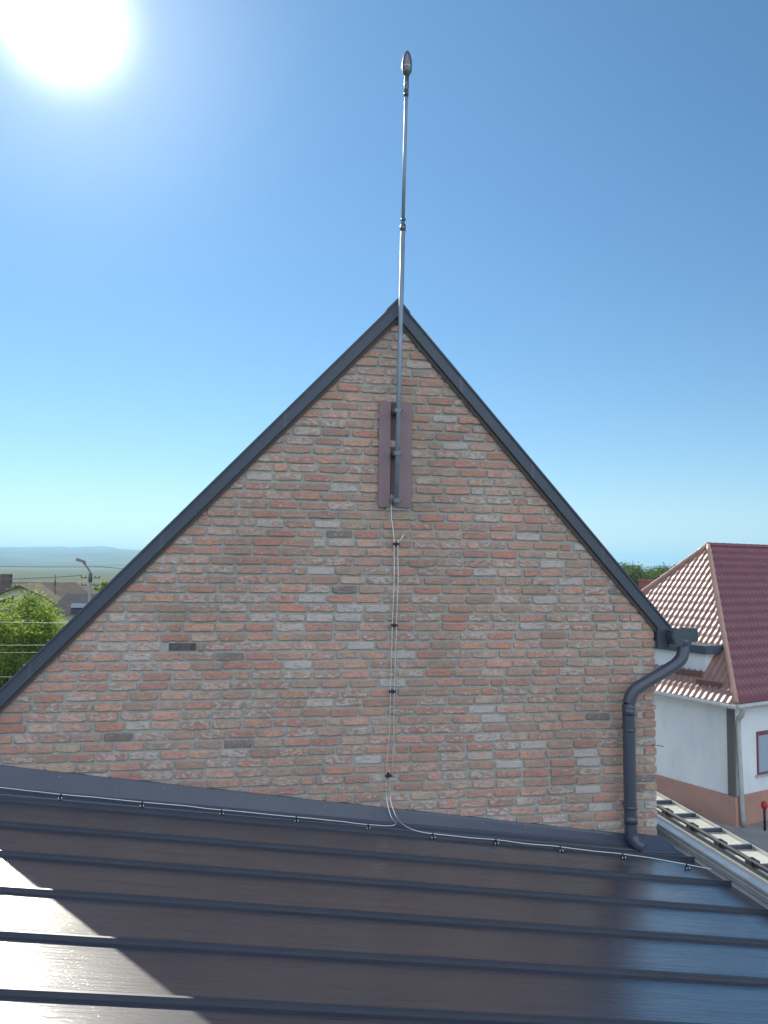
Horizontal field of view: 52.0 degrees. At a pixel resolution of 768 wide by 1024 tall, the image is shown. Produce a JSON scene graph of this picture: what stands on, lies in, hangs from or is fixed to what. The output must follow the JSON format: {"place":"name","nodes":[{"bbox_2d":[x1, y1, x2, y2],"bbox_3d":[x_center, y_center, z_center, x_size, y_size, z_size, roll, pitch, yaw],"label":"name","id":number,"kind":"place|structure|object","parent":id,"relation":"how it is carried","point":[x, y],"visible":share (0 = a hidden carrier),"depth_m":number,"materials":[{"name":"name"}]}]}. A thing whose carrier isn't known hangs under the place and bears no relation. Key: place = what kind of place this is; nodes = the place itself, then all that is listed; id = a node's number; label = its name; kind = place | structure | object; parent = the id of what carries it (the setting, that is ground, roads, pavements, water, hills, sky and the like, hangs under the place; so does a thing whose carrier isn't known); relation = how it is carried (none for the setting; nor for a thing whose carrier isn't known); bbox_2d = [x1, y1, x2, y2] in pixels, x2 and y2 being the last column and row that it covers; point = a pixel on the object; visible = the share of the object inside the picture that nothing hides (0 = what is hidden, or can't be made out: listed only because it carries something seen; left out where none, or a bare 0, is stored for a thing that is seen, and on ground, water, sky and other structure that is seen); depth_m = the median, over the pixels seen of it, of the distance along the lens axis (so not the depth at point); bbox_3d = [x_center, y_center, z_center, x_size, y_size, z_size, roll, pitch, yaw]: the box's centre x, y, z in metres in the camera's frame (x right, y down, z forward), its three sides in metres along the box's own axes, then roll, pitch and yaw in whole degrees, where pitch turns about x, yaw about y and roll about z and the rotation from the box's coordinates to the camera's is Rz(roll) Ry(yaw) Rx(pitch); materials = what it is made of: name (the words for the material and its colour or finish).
{"place":"outdoors","nodes":[
{"label":"outdoors","id":0,"kind":"place"},
{"bbox_2d":[0,574,98,635],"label":"cream house","id":1,"kind":"structure","parent":0,"point":[64,589],"depth_m":60.23,"materials":[{"name":"brown tile"}]},
{"bbox_2d":[0,595,13,602],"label":"gable window","id":2,"kind":"structure","parent":1,"relation":"in","point":[13,595],"depth_m":55.99,"materials":[{"name":"grey"}]},
{"bbox_2d":[0,568,120,681],"bbox_3d":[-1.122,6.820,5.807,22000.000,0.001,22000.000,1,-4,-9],"label":"ground","id":3,"kind":"structure","parent":0,"point":[109,575],"depth_m":508.91,"materials":[{"name":"grey"}]},
{"bbox_2d":[0,581,69,687],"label":"leafy tree","id":4,"kind":"object","parent":3,"relation":"on","point":[46,617],"visible":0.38,"depth_m":23.52,"materials":[{"name":"green plant"}]},
{"bbox_2d":[75,558,99,601],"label":"street lamp","id":5,"kind":"object","parent":3,"relation":"on","point":[90,577],"visible":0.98,"depth_m":49.33,"materials":[{"name":"metal"}]},
{"bbox_2d":[0,575,81,579],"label":"overhead wire","id":6,"kind":"object","parent":5,"relation":"attached to","point":[39,577],"visible":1,"depth_m":48.86,"materials":[{"name":"grey metal"}]},
{"bbox_2d":[92,579,108,590],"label":"leafy bush tree","id":7,"kind":"object","parent":3,"relation":"on","point":[103,584],"visible":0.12,"depth_m":85.30,"materials":[{"name":"green plant"}]},
{"bbox_2d":[0,298,697,851],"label":"brick house","id":8,"kind":"structure","parent":3,"relation":"on","point":[228,626],"depth_m":6.41,"materials":[{"name":"brown brick"}]},
{"bbox_2d":[0,495,712,869],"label":"lightning cable","id":9,"kind":"object","parent":8,"relation":"attached to","point":[388,775],"visible":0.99,"depth_m":6.16,"materials":[{"name":"silver metal"}]},
{"bbox_2d":[0,765,767,1023],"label":"standing seam roof","id":10,"kind":"structure","parent":8,"relation":"attached to","point":[119,912],"depth_m":4.47,"materials":[{"name":"metal"}]},
{"bbox_2d":[656,818,767,907],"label":"metal sheet stack","id":11,"kind":"object","parent":10,"relation":"on","point":[749,886],"depth_m":6.12,"materials":[{"name":"grey metal"}]},
{"bbox_2d":[391,50,411,507],"bbox_3d":[0.125,-1.949,6.517,0.116,3.840,0.225,3,-5,-32],"label":"lightning mast","id":12,"kind":"object","parent":8,"relation":"attached to","point":[396,454],"visible":1,"depth_m":6.45,"materials":[{"name":"metal"}]},
{"bbox_2d":[618,559,650,572],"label":"woodland tree","id":13,"kind":"object","parent":3,"relation":"on","point":[626,565],"visible":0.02,"depth_m":76.44,"materials":[{"name":"green plant"}]},
{"bbox_2d":[625,568,652,586],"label":"woodland tree","id":14,"kind":"object","parent":3,"relation":"on","point":[632,574],"visible":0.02,"depth_m":70.53,"materials":[{"name":"green plant"}]},
{"bbox_2d":[624,562,665,583],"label":"woodland tree","id":15,"kind":"object","parent":3,"relation":"on","point":[656,575],"visible":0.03,"depth_m":72.23,"materials":[{"name":"green plant"}]},
{"bbox_2d":[641,562,670,575],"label":"woodland tree","id":16,"kind":"object","parent":3,"relation":"on","point":[664,569],"visible":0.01,"depth_m":74.97,"materials":[{"name":"green plant"}]},
{"bbox_3d":[-6.504,4.941,18.856,1.000,5.500,0.296,1,-4,-9],"label":"concrete post","id":17,"kind":"object","parent":3,"relation":"on","visible":0},
{"bbox_2d":[0,652,36,652],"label":"overhead wire","id":18,"kind":"object","parent":17,"relation":"attached to","point":[18,652],"visible":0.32,"depth_m":18.41,"materials":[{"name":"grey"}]},
{"bbox_2d":[0,645,38,645],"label":"overhead wire","id":19,"kind":"object","parent":17,"relation":"attached to","point":[19,645],"visible":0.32,"depth_m":18.42,"materials":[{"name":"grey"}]},
{"bbox_2d":[0,622,39,622],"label":"overhead wire","id":20,"kind":"object","parent":17,"relation":"attached to","point":[19,622],"visible":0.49,"depth_m":18.46,"materials":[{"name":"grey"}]},
{"bbox_2d":[52,594,95,628],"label":"dark roof house","id":21,"kind":"structure","parent":0,"point":[76,603],"depth_m":51.07,"materials":[{"name":"stone"}]},
{"bbox_2d":[0,546,672,571],"bbox_3d":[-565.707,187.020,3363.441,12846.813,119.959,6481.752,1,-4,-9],"label":"hills","id":22,"kind":"structure","parent":0,"point":[64,557],"depth_m":2132.78,"materials":[{"name":"blue"}]},
{"bbox_2d":[0,0,767,566],"label":"sky","id":23,"kind":"structure","parent":0,"point":[201,200],"materials":[{"name":"blue"}]},
{"bbox_2d":[637,579,653,589],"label":"chimney house","id":24,"kind":"structure","parent":0,"point":[643,583],"depth_m":53.77,"materials":[{"name":"red brick"}]},
{"bbox_2d":[641,542,767,827],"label":"white house","id":25,"kind":"structure","parent":0,"point":[711,713],"depth_m":21.29,"materials":[{"name":"white paint"}]},
{"bbox_2d":[755,730,767,777],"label":"window","id":26,"kind":"structure","parent":25,"relation":"in","point":[761,736],"depth_m":20.49,"materials":[{"name":"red glass"}]},
{"bbox_2d":[705,818,767,852],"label":"yard paving","id":27,"kind":"structure","parent":0,"point":[755,834],"depth_m":19.39,"materials":[{"name":"concrete"}]},
{"bbox_2d":[656,791,767,908],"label":"side roof","id":28,"kind":"structure","parent":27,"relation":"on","point":[748,849],"depth_m":8.05,"materials":[{"name":"metal"}]},
{"bbox_2d":[656,804,767,879],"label":"snow rail","id":29,"kind":"object","parent":28,"relation":"on","point":[750,863],"visible":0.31,"depth_m":7.71,"materials":[{"name":"galvanised steel"},{"name":"dark steel"}]},
{"bbox_2d":[761,801,767,830],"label":"standpipe","id":30,"kind":"object","parent":27,"relation":"on","point":[764,805],"visible":1,"depth_m":19.55,"materials":[{"name":"black metal"}]},
{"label":"overhead wire","id":31,"kind":"object","parent":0,"visible":0},
{"bbox_2d":[0,566,34,566],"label":"overhead wire","id":32,"kind":"object","parent":31,"relation":"attached to","point":[17,566],"visible":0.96,"depth_m":53.76,"materials":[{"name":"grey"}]}
]}

